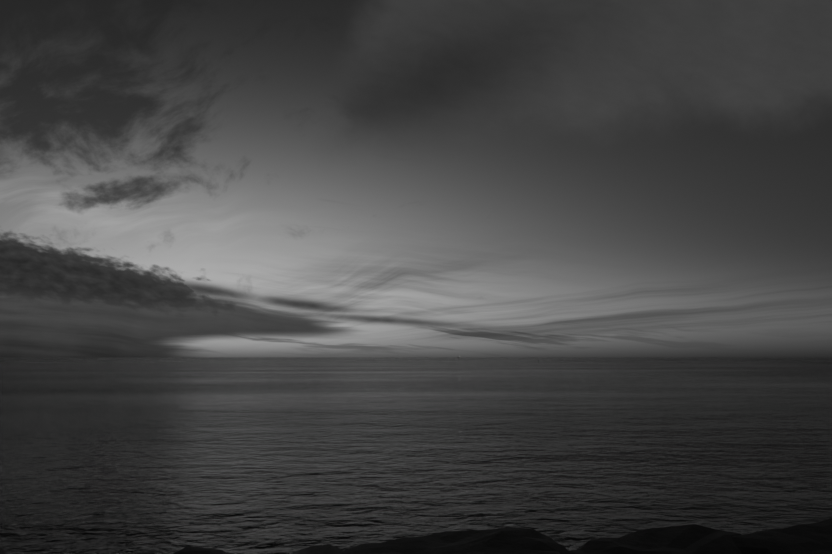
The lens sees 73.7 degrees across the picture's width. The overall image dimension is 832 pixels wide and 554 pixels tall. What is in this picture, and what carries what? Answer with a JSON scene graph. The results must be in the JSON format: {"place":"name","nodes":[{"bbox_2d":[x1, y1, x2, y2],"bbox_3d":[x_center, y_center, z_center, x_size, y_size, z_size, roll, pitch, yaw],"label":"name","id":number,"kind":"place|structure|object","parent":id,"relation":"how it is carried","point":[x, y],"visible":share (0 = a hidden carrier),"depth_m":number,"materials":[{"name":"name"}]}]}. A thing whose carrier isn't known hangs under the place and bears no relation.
{"place":"outdoors","nodes":[
{"label":"outdoors","id":0,"kind":"place"},
{"bbox_2d":[0,357,831,553],"bbox_3d":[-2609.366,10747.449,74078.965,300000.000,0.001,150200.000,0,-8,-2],"label":"sea","id":1,"kind":"structure","parent":0,"point":[172,455],"depth_m":18.47,"materials":[{"name":"black liquid"}]},
{"bbox_2d":[0,547,6,553],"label":"rock","id":2,"kind":"object","parent":1,"relation":"in","point":[2,551],"visible":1,"depth_m":6.17,"materials":[{"name":"black stone"}]},
{"bbox_2d":[173,546,227,553],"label":"rock","id":3,"kind":"object","parent":1,"relation":"in","point":[192,550],"visible":1,"depth_m":6.00,"materials":[{"name":"black stone"}]},
{"bbox_2d":[290,545,343,553],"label":"rock","id":4,"kind":"object","parent":1,"relation":"in","point":[326,549],"visible":0.94,"depth_m":7.62,"materials":[{"name":"black stone"}]},
{"bbox_2d":[334,527,569,553],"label":"rock","id":5,"kind":"object","parent":1,"relation":"in","point":[510,540],"visible":1,"depth_m":5.79,"materials":[{"name":"black stone"}]},
{"bbox_2d":[569,524,741,553],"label":"rock","id":6,"kind":"object","parent":1,"relation":"in","point":[691,539],"visible":0.92,"depth_m":6.32,"materials":[{"name":"black stone"}]},
{"bbox_2d":[732,518,831,553],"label":"rock","id":7,"kind":"object","parent":1,"relation":"in","point":[812,538],"visible":0.9,"depth_m":6.12,"materials":[{"name":"black stone"}]},
{"bbox_2d":[0,0,831,356],"label":"sky","id":8,"kind":"structure","parent":0,"point":[179,178],"materials":[{"name":"grey"}]}
]}

